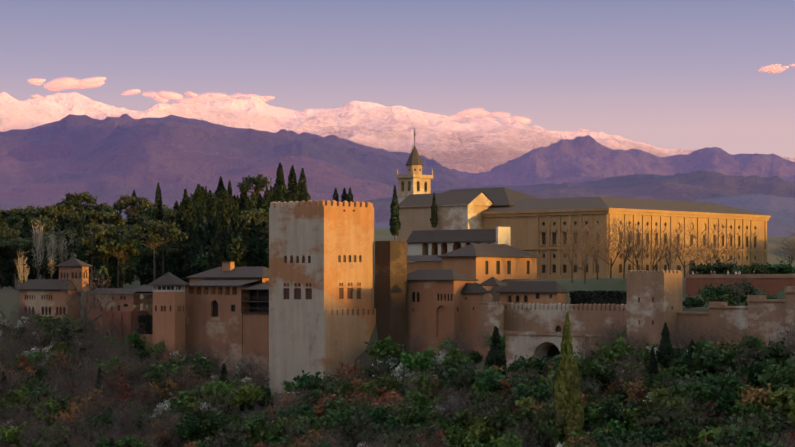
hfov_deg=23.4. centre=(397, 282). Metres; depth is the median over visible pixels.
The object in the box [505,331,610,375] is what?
bastion wall
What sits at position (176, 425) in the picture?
bare tree
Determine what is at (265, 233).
pine tree
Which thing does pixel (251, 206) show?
cypress tree
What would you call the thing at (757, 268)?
shrub
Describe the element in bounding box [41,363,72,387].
bare tree
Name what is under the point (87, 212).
pine tree
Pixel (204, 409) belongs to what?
broadleaf tree
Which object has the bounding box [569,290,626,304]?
machuca hedge
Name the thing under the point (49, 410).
fresh tree
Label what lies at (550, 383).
bare tree
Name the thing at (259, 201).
cypress tree
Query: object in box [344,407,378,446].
bare tree
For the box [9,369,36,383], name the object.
bare tree
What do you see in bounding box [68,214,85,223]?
pine tree
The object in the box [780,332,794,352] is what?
bare tree
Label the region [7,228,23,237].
pine tree
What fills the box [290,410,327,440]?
fresh tree
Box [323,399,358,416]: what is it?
broadleaf tree
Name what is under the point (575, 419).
golden cypress tree
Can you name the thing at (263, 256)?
cypress tree
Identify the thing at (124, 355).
bare tree
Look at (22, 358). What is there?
russet tree
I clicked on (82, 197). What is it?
pine tree
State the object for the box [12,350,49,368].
fresh tree
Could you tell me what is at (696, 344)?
broadleaf tree
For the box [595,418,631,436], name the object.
fresh tree
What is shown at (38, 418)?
fresh tree
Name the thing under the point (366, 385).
fresh tree
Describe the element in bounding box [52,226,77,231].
pine tree
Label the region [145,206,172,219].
broadleaf tree
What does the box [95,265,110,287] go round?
palm tree
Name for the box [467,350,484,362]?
shrub
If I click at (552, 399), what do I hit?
bare tree
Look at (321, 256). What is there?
comares tower
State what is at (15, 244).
pine tree
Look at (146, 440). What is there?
bare tree
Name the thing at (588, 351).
bare tree
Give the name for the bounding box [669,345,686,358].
shrub
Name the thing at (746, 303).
shrub
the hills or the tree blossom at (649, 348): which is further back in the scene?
the hills
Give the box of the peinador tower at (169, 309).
[148,272,189,360]
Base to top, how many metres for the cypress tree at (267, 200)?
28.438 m
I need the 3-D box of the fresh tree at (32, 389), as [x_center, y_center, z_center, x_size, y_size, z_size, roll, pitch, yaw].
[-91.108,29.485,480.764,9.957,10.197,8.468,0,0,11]
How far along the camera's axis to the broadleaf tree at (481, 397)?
387.45 m
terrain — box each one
[0,92,794,172]
[0,113,487,210]
[0,227,794,446]
[33,194,794,236]
[450,135,794,185]
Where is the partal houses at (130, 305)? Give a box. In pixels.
[85,285,155,348]
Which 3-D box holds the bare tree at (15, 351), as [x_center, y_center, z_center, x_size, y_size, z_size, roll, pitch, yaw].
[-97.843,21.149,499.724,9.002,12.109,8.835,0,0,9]
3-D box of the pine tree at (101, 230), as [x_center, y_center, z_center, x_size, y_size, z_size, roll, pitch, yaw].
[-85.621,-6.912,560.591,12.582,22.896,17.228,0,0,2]
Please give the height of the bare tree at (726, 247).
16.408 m
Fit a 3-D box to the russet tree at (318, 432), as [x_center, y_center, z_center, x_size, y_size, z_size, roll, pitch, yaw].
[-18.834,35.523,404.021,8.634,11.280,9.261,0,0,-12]
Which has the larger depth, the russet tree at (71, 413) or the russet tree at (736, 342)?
the russet tree at (71, 413)
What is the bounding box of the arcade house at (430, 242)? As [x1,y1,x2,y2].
[407,227,509,261]
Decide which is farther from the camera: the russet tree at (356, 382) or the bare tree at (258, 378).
the bare tree at (258, 378)
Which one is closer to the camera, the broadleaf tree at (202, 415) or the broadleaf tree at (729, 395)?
the broadleaf tree at (729, 395)
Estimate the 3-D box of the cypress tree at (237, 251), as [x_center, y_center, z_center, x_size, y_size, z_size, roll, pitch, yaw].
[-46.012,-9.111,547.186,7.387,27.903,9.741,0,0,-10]
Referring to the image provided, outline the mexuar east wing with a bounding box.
[407,255,441,273]
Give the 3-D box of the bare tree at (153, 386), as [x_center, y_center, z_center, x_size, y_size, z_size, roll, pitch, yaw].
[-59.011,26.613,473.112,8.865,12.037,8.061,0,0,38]
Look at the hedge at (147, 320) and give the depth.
509.47 m
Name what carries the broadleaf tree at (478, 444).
on the terrain at (9, 297)
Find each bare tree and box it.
[0,309,19,344]
[0,318,29,357]
[0,334,25,382]
[0,360,18,383]
[0,366,22,386]
[0,372,23,422]
[0,400,26,445]
[0,408,18,444]
[1,343,28,364]
[2,382,22,422]
[3,371,38,423]
[5,380,32,420]
[6,308,25,325]
[7,341,33,365]
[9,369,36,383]
[10,302,29,318]
[11,398,53,445]
[16,310,43,335]
[18,322,46,355]
[19,334,39,349]
[20,315,47,341]
[21,379,66,425]
[24,309,42,327]
[24,330,43,349]
[25,332,48,350]
[27,351,46,366]
[28,340,66,369]
[32,426,72,446]
[38,317,87,355]
[39,376,69,401]
[40,311,77,344]
[41,348,82,383]
[41,358,75,386]
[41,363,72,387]
[48,415,79,441]
[50,411,95,445]
[56,328,80,350]
[59,265,119,340]
[64,332,108,378]
[65,380,110,415]
[67,356,104,393]
[68,368,97,398]
[70,389,112,417]
[72,312,93,341]
[73,317,94,340]
[73,379,107,402]
[73,402,110,443]
[77,361,106,387]
[81,359,104,382]
[90,358,139,408]
[90,416,122,443]
[92,364,119,406]
[97,372,133,409]
[100,349,135,393]
[106,397,144,434]
[108,400,149,436]
[109,344,140,364]
[109,357,143,390]
[109,403,146,436]
[118,360,150,401]
[121,320,146,337]
[121,364,145,401]
[123,424,166,446]
[128,356,151,374]
[128,380,160,412]
[136,358,162,402]
[139,402,179,446]
[140,365,169,408]
[141,372,169,408]
[142,343,173,366]
[142,406,168,436]
[151,406,181,445]
[155,347,196,395]
[158,363,199,399]
[160,414,184,446]
[164,386,188,405]
[165,411,194,446]
[172,342,192,357]
[174,359,206,386]
[185,376,225,404]
[190,399,208,414]
[191,339,219,357]
[195,385,235,418]
[205,356,236,381]
[208,343,234,372]
[208,359,242,382]
[213,421,256,446]
[214,372,241,397]
[228,356,249,376]
[229,407,270,436]
[236,357,256,376]
[241,349,266,377]
[241,360,267,384]
[241,365,269,386]
[243,367,266,384]
[247,371,268,386]
[252,364,269,385]
[258,387,303,426]
[269,400,305,427]
[274,384,316,417]
[281,416,322,446]
[283,412,313,436]
[297,434,326,446]
[301,392,330,417]
[307,420,350,445]
[307,431,352,446]
[311,426,352,446]
[320,366,359,397]
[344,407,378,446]
[350,387,378,401]
[351,398,381,434]
[358,421,392,445]
[359,354,389,382]
[366,434,397,446]
[367,435,410,446]
[377,391,424,425]
[379,423,421,446]
[392,341,402,372]
[401,363,444,402]
[403,423,446,446]
[405,332,424,354]
[421,437,454,446]
[427,380,475,422]
[439,330,468,356]
[441,328,475,357]
[442,394,469,431]
[444,363,484,407]
[450,381,474,409]
[468,393,509,424]
[501,418,541,446]
[504,366,545,395]
[504,390,540,423]
[520,393,554,413]
[523,402,567,446]
[543,369,557,403]
[553,227,591,282]
[564,218,605,283]
[570,435,602,446]
[575,345,596,358]
[576,327,613,358]
[577,328,616,358]
[578,217,618,279]
[580,376,601,412]
[584,218,634,277]
[598,324,621,340]
[602,321,634,364]
[605,216,648,277]
[607,350,645,383]
[608,433,651,446]
[610,360,645,390]
[613,335,644,364]
[617,224,657,269]
[627,331,648,351]
[635,228,672,270]
[636,407,681,446]
[648,373,704,413]
[653,235,685,270]
[659,423,688,444]
[663,224,706,277]
[663,392,727,445]
[669,318,697,356]
[678,321,707,348]
[690,237,721,263]
[699,223,743,262]
[703,320,737,342]
[706,366,747,417]
[717,414,777,445]
[718,320,758,341]
[722,270,751,301]
[733,346,769,383]
[755,434,794,446]
[759,409,793,445]
[760,430,794,446]
[765,334,794,365]
[770,237,794,273]
[772,319,794,353]
[780,229,794,260]
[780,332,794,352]
[783,323,794,342]
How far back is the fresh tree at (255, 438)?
422.02 m
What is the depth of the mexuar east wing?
477.94 m
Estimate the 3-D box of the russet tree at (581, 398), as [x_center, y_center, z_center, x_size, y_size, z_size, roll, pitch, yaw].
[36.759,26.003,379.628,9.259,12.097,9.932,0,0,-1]
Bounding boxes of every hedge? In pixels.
[138,314,145,333]
[144,314,150,333]
[149,314,152,333]
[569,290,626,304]
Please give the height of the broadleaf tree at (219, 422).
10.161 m
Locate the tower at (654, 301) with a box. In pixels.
[627,270,681,359]
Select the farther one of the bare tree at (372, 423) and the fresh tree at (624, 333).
the fresh tree at (624, 333)
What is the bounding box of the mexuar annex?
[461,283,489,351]
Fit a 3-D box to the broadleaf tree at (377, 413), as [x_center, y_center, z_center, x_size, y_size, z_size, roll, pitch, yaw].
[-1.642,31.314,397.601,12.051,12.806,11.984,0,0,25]
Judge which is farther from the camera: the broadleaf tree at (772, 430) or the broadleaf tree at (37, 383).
the broadleaf tree at (37, 383)
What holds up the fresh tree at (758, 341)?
on the terrain at (9, 297)
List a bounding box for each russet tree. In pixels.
[6,355,39,379]
[8,361,39,380]
[49,351,89,379]
[50,399,90,429]
[56,397,78,420]
[66,398,101,417]
[67,434,86,446]
[85,385,113,414]
[88,384,113,398]
[103,361,134,391]
[113,382,153,409]
[141,380,161,407]
[143,416,177,446]
[144,374,183,401]
[150,423,180,446]
[158,351,184,366]
[179,367,208,390]
[182,441,195,446]
[254,439,265,446]
[264,392,295,419]
[269,438,301,446]
[288,424,325,446]
[294,401,327,429]
[313,389,340,407]
[330,360,371,387]
[343,395,357,407]
[345,377,368,400]
[355,386,386,402]
[370,388,401,405]
[371,393,402,406]
[374,390,402,404]
[411,422,454,446]
[425,378,452,408]
[493,364,519,376]
[494,379,511,396]
[512,356,537,378]
[524,400,549,446]
[540,360,554,377]
[564,432,589,446]
[568,390,596,412]
[580,381,592,400]
[585,425,616,446]
[599,379,626,395]
[622,377,653,407]
[700,394,728,422]
[707,337,728,350]
[724,336,744,349]
[736,383,782,420]
[740,376,760,388]
[784,430,794,445]
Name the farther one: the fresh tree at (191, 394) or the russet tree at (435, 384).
the fresh tree at (191, 394)
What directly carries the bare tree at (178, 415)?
on the terrain at (9, 297)
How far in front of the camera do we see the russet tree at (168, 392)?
468.18 m
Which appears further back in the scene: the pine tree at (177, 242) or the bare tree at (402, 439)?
the pine tree at (177, 242)
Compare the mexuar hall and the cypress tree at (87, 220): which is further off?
the cypress tree at (87, 220)
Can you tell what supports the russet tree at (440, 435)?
on the terrain at (9, 297)
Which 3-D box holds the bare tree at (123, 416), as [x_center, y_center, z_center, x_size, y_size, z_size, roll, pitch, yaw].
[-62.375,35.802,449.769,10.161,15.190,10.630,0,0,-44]
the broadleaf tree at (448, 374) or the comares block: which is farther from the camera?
the comares block
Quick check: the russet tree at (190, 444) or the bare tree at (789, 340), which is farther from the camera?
the russet tree at (190, 444)
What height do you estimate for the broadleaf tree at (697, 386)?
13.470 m
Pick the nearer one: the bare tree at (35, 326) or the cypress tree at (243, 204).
the bare tree at (35, 326)
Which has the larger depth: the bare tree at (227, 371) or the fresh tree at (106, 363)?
the fresh tree at (106, 363)
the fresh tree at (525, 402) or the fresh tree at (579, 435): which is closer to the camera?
the fresh tree at (579, 435)
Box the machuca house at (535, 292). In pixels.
[496,281,569,309]
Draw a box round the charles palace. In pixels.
[480,197,770,278]
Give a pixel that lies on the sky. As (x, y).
(681, 74)
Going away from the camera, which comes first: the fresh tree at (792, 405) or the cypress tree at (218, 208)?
the fresh tree at (792, 405)
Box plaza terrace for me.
[685,274,794,295]
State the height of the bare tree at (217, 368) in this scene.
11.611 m
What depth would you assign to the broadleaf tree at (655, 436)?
351.84 m
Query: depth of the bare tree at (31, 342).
510.25 m
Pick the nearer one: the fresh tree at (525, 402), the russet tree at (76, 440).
the fresh tree at (525, 402)
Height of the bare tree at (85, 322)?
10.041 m
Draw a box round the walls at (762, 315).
[677,286,794,348]
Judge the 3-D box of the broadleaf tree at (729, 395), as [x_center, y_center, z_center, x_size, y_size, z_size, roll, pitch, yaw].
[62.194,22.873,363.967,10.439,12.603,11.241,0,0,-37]
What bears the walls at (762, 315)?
on the terrain at (9, 297)
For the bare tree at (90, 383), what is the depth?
472.50 m
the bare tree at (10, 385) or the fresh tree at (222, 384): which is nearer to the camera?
the fresh tree at (222, 384)
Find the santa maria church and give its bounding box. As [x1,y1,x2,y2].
[396,129,553,261]
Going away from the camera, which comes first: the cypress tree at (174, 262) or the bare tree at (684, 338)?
the bare tree at (684, 338)
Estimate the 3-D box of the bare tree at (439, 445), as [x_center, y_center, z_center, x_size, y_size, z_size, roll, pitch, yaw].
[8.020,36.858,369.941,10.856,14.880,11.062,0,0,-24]
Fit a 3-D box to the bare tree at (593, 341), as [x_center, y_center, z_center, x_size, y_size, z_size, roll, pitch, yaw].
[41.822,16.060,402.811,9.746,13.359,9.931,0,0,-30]
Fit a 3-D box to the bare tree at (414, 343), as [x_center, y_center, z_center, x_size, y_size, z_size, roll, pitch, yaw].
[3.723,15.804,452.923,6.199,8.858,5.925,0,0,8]
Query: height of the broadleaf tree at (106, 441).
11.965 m
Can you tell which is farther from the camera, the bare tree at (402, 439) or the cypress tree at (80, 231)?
the cypress tree at (80, 231)
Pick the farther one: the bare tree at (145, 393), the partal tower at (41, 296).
the partal tower at (41, 296)
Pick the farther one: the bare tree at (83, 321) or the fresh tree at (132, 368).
the bare tree at (83, 321)
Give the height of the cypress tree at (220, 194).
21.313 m
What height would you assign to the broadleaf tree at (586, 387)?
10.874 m
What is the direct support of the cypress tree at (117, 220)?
on the terrain at (9, 297)
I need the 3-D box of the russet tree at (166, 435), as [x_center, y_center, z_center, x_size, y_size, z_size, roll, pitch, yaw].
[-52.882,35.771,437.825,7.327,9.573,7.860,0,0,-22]
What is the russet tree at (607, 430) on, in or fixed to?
on the terrain at (9, 297)
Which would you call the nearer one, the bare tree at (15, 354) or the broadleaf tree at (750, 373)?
the broadleaf tree at (750, 373)
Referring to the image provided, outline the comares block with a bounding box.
[375,241,406,368]
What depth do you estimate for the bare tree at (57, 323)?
506.20 m
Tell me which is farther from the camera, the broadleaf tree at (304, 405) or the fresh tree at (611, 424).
the broadleaf tree at (304, 405)
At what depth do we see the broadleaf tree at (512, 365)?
410.98 m
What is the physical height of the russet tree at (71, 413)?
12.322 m
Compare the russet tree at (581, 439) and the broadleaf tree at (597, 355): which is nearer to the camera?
the russet tree at (581, 439)
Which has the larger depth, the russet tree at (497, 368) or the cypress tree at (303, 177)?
the cypress tree at (303, 177)
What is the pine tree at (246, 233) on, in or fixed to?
on the terrain at (9, 297)
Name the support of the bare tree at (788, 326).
on the terrain at (9, 297)
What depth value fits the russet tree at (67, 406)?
471.09 m
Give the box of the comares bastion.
[324,308,375,378]
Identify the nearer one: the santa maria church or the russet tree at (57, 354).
the russet tree at (57, 354)
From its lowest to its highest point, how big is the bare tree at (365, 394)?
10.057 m
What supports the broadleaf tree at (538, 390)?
on the terrain at (9, 297)
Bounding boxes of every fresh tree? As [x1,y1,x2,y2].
[0,383,37,424]
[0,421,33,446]
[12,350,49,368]
[16,381,47,414]
[25,439,63,446]
[29,314,50,328]
[30,415,52,439]
[31,397,61,426]
[38,420,71,444]
[41,426,67,442]
[45,342,76,362]
[46,341,75,356]
[55,395,79,411]
[61,313,76,323]
[96,355,127,391]
[98,333,117,346]
[114,362,142,382]
[116,433,144,446]
[122,331,146,348]
[142,439,164,446]
[147,340,167,357]
[151,360,179,393]
[170,385,198,406]
[171,421,204,442]
[176,384,217,409]
[181,395,203,411]
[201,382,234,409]
[201,429,222,441]
[202,358,220,372]
[202,419,226,442]
[217,380,234,410]
[229,376,243,399]
[230,381,261,411]
[235,428,264,446]
[251,385,265,404]
[259,433,295,446]
[275,412,307,436]
[280,380,296,393]
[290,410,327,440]
[356,379,376,400]
[364,335,410,360]
[368,372,401,398]
[383,403,409,410]
[384,441,417,446]
[399,347,440,374]
[403,390,443,413]
[411,373,453,400]
[436,337,458,351]
[437,423,471,446]
[441,347,473,368]
[452,426,469,446]
[456,408,476,431]
[464,416,502,443]
[464,423,502,446]
[466,411,483,425]
[469,369,506,402]
[486,335,504,351]
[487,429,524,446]
[515,396,551,441]
[529,419,567,446]
[538,375,559,393]
[547,356,594,390]
[562,440,583,446]
[569,427,600,441]
[585,403,622,426]
[594,336,641,364]
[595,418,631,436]
[610,328,628,343]
[616,360,646,383]
[618,407,651,434]
[620,347,648,364]
[621,377,643,395]
[628,407,642,426]
[630,399,670,430]
[640,363,670,383]
[643,339,657,353]
[648,387,670,402]
[653,436,695,446]
[665,395,704,416]
[693,424,739,444]
[725,395,767,421]
[735,385,785,411]
[742,334,764,349]
[754,440,782,446]
[763,385,794,435]
[784,395,794,425]
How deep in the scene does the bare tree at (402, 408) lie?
397.76 m
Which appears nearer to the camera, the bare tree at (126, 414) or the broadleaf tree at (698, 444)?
the broadleaf tree at (698, 444)
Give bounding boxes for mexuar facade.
[407,269,478,359]
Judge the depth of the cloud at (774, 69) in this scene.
29851.18 m
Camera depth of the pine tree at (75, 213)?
775.00 m
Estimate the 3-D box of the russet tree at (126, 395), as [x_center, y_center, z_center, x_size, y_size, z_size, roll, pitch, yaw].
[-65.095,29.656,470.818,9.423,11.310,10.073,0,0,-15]
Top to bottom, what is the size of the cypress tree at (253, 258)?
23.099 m
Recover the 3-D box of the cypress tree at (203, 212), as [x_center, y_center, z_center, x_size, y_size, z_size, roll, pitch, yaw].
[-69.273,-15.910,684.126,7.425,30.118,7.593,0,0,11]
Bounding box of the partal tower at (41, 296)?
[15,258,92,333]
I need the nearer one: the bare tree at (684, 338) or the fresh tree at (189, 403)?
the bare tree at (684, 338)
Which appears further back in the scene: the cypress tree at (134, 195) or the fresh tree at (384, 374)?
the cypress tree at (134, 195)
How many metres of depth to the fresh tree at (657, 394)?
365.11 m
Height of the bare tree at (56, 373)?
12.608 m
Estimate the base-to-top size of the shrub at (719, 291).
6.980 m
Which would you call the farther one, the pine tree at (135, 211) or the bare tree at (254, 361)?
the pine tree at (135, 211)
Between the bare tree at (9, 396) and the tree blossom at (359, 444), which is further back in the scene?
the bare tree at (9, 396)
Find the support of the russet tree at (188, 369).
on the terrain at (9, 297)
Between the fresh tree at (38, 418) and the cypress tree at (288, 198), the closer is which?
the fresh tree at (38, 418)
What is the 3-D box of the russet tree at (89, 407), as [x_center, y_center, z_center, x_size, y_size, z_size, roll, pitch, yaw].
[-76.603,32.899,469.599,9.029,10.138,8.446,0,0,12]
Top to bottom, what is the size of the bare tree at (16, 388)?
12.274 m
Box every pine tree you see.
[0,206,26,228]
[0,237,35,288]
[3,208,37,225]
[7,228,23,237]
[8,230,18,242]
[12,215,57,235]
[18,233,69,278]
[23,205,39,226]
[28,228,87,278]
[31,202,79,226]
[41,205,84,223]
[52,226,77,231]
[56,191,96,213]
[58,221,82,229]
[66,235,100,289]
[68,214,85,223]
[70,203,87,211]
[77,208,114,224]
[77,211,125,226]
[81,222,123,286]
[82,222,118,236]
[83,203,112,214]
[85,242,127,287]
[86,230,126,287]
[93,235,136,287]
[97,219,130,230]
[102,244,141,287]
[111,192,152,215]
[121,229,136,241]
[122,219,191,280]
[124,207,147,216]
[124,215,149,224]
[136,213,153,220]
[137,205,166,215]
[137,222,186,275]
[137,243,171,279]
[146,203,171,212]
[163,209,195,225]
[169,243,206,257]
[190,192,216,200]
[230,210,268,231]
[237,174,271,201]
[242,208,268,220]
[243,228,258,245]
[259,222,268,241]
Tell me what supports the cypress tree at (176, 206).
on the terrain at (9, 297)
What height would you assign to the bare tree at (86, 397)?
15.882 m
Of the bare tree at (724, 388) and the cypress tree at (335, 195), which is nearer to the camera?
the bare tree at (724, 388)
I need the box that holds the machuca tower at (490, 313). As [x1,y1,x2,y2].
[478,277,507,357]
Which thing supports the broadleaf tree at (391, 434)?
on the terrain at (9, 297)
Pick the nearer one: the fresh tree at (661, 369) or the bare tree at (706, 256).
the fresh tree at (661, 369)
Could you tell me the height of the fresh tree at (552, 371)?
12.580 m
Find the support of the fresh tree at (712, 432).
on the terrain at (9, 297)
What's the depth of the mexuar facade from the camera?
457.75 m
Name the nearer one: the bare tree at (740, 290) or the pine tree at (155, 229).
the bare tree at (740, 290)
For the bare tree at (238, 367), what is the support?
on the terrain at (9, 297)
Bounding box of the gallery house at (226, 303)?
[185,261,268,376]
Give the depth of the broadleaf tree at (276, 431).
414.64 m
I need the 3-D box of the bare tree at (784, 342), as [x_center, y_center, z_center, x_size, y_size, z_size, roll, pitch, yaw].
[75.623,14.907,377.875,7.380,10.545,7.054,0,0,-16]
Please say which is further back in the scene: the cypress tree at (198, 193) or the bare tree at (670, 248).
the cypress tree at (198, 193)
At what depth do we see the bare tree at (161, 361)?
476.62 m
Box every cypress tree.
[0,218,17,288]
[0,372,10,418]
[11,218,38,281]
[21,252,33,282]
[27,217,38,278]
[44,249,58,278]
[61,322,71,348]
[65,193,75,210]
[76,221,89,263]
[83,214,89,231]
[89,252,100,290]
[93,367,105,413]
[95,254,125,287]
[108,438,115,446]
[115,212,119,226]
[126,190,138,215]
[135,242,159,285]
[149,242,160,281]
[155,183,162,204]
[155,201,162,221]
[158,247,169,276]
[164,217,169,257]
[166,240,181,278]
[170,202,185,279]
[172,201,178,222]
[179,211,196,283]
[181,189,193,229]
[181,246,192,286]
[187,227,205,275]
[189,197,197,225]
[192,184,205,213]
[195,196,207,230]
[198,217,204,239]
[202,210,217,268]
[204,186,207,201]
[204,197,218,250]
[205,237,222,270]
[206,190,211,216]
[210,222,229,265]
[211,241,221,268]
[213,190,239,257]
[214,176,225,196]
[216,189,223,204]
[216,203,220,215]
[219,363,232,412]
[225,202,247,266]
[227,187,233,212]
[239,184,247,212]
[240,221,246,263]
[246,218,259,266]
[247,194,254,212]
[254,183,260,203]
[254,221,268,267]
[256,194,262,209]
[257,230,267,267]
[261,187,271,213]
[268,192,276,213]
[269,186,272,197]
[272,163,286,192]
[274,165,287,201]
[277,190,281,201]
[286,191,291,201]
[287,165,299,198]
[293,193,299,201]
[297,179,304,196]
[298,185,307,203]
[299,168,310,199]
[332,188,338,201]
[341,187,346,202]
[347,188,353,202]
[389,185,400,240]
[430,193,437,227]
[484,326,506,375]
[553,312,577,446]
[565,358,584,443]
[645,355,658,384]
[646,346,656,374]
[655,322,674,368]
[685,339,698,378]
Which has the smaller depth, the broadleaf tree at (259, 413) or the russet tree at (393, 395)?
the russet tree at (393, 395)
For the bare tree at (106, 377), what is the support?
on the terrain at (9, 297)
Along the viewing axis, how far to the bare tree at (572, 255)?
460.79 m
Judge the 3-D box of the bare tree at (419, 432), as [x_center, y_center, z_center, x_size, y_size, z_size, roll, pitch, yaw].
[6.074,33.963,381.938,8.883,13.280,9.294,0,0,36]
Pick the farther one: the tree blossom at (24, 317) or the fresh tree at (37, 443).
the tree blossom at (24, 317)
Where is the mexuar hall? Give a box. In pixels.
[437,243,540,290]
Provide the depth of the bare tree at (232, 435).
415.08 m
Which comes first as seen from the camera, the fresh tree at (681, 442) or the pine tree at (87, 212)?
the fresh tree at (681, 442)
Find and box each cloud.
[28,77,105,90]
[123,89,266,103]
[185,92,273,100]
[432,109,529,123]
[760,64,794,72]
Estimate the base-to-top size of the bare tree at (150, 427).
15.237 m
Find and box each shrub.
[79,341,98,352]
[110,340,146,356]
[127,346,153,363]
[235,373,252,385]
[239,403,254,410]
[255,384,275,397]
[255,394,278,406]
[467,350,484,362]
[601,386,633,408]
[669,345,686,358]
[682,295,707,307]
[687,259,739,273]
[697,283,721,299]
[702,291,740,306]
[708,282,749,301]
[717,279,765,295]
[723,259,751,273]
[738,291,778,305]
[739,260,772,273]
[763,259,794,273]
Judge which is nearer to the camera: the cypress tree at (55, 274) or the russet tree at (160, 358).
the russet tree at (160, 358)
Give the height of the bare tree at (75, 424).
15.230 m
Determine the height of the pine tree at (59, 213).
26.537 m
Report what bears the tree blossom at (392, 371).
on the terrain at (9, 297)
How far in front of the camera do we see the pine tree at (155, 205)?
824.61 m
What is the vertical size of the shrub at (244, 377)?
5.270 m
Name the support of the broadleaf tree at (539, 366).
on the terrain at (9, 297)
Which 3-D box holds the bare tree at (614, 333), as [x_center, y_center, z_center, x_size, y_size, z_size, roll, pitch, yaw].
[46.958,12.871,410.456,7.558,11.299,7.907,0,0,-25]
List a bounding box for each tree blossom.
[17,316,28,326]
[25,346,39,357]
[42,342,56,360]
[156,399,170,414]
[200,402,219,410]
[203,424,221,444]
[235,361,250,374]
[264,374,268,388]
[357,441,373,446]
[370,355,394,374]
[385,355,397,375]
[393,362,414,383]
[431,350,447,368]
[443,388,454,409]
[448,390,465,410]
[590,415,604,429]
[646,343,658,354]
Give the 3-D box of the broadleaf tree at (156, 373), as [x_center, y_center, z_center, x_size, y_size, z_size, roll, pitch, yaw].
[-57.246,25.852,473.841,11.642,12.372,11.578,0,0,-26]
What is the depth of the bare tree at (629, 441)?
345.65 m
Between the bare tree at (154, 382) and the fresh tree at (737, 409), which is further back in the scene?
the bare tree at (154, 382)
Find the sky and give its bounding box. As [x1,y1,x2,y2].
[0,0,794,157]
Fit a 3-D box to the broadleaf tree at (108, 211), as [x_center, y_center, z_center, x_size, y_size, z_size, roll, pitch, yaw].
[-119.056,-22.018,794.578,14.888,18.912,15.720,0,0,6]
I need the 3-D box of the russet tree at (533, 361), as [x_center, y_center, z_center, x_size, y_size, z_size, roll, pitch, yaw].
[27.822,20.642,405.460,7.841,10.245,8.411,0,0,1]
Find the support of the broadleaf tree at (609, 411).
on the terrain at (9, 297)
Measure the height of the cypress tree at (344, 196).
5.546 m
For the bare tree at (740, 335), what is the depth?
393.54 m
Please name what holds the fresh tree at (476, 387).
on the terrain at (9, 297)
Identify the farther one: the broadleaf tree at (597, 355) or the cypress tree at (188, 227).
the cypress tree at (188, 227)
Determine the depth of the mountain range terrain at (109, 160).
8091.08 m
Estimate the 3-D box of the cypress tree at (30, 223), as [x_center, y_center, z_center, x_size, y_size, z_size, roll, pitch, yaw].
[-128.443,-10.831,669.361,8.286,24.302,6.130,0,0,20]
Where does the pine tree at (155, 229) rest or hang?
on the terrain at (9, 297)
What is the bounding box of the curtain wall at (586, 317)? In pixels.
[503,303,626,334]
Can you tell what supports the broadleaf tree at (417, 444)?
on the terrain at (9, 297)
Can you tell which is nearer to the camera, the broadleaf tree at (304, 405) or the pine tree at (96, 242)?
the broadleaf tree at (304, 405)
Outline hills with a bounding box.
[0,170,794,226]
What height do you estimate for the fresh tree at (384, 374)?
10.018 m
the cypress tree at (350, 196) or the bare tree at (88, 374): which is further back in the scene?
the cypress tree at (350, 196)
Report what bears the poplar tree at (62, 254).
on the terrain at (9, 297)
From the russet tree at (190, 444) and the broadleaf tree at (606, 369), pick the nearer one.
the broadleaf tree at (606, 369)
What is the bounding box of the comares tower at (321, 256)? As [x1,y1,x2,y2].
[269,200,373,394]
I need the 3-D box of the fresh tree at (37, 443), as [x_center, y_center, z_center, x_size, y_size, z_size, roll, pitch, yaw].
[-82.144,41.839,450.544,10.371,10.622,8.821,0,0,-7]
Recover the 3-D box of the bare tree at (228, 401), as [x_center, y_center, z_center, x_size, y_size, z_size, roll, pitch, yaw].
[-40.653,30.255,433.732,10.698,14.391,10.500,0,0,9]
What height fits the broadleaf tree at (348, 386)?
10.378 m
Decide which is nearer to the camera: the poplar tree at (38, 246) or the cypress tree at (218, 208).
the poplar tree at (38, 246)
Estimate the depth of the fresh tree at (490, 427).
379.09 m
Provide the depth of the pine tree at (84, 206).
797.61 m
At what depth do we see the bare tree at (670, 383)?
363.08 m
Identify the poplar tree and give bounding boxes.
[15,251,29,285]
[31,220,44,278]
[46,228,60,278]
[57,236,68,262]
[68,234,75,257]
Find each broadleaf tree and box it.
[1,325,33,352]
[11,368,36,380]
[14,378,61,409]
[23,366,54,386]
[29,256,49,278]
[32,315,83,346]
[52,244,87,271]
[62,397,97,411]
[77,415,107,441]
[79,406,133,435]
[96,435,136,446]
[98,207,122,216]
[113,265,136,287]
[113,366,146,399]
[125,239,142,261]
[132,408,174,436]
[143,362,180,404]
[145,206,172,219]
[162,385,194,407]
[164,352,213,376]
[172,405,200,422]
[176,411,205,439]
[184,404,213,419]
[189,366,215,386]
[192,439,221,446]
[193,252,207,270]
[196,408,231,445]
[206,410,244,446]
[218,412,269,443]
[224,440,260,446]
[242,412,272,423]
[254,418,297,445]
[264,244,268,265]
[276,402,318,420]
[291,370,331,402]
[300,377,344,404]
[306,396,327,415]
[310,440,355,446]
[315,408,367,446]
[322,379,351,398]
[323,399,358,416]
[326,397,375,446]
[334,377,365,397]
[354,402,405,444]
[360,360,392,380]
[372,374,416,399]
[377,425,412,446]
[394,402,453,444]
[395,442,419,446]
[408,410,464,441]
[428,359,468,390]
[439,358,483,402]
[443,440,487,446]
[466,388,513,423]
[472,365,528,393]
[479,390,518,409]
[485,406,535,441]
[508,355,537,373]
[509,374,553,405]
[515,359,547,379]
[519,401,562,446]
[525,356,556,376]
[528,417,551,446]
[531,372,557,388]
[535,356,553,367]
[546,350,610,381]
[548,373,601,404]
[548,403,590,433]
[573,350,614,363]
[579,357,620,393]
[579,430,622,444]
[583,427,643,446]
[584,392,622,411]
[595,398,639,430]
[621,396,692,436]
[627,424,671,446]
[634,374,674,394]
[652,412,705,442]
[664,371,724,416]
[667,358,700,379]
[676,344,708,360]
[676,350,714,376]
[682,339,729,360]
[682,391,709,416]
[687,441,710,446]
[692,340,750,371]
[692,342,752,377]
[698,370,749,413]
[698,414,732,435]
[701,431,749,446]
[714,412,783,446]
[719,411,787,442]
[735,359,782,389]
[742,337,794,368]
[750,439,786,446]
[756,358,794,388]
[756,360,794,398]
[759,406,790,427]
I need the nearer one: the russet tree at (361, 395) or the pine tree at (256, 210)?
the russet tree at (361, 395)
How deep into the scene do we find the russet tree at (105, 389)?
476.90 m

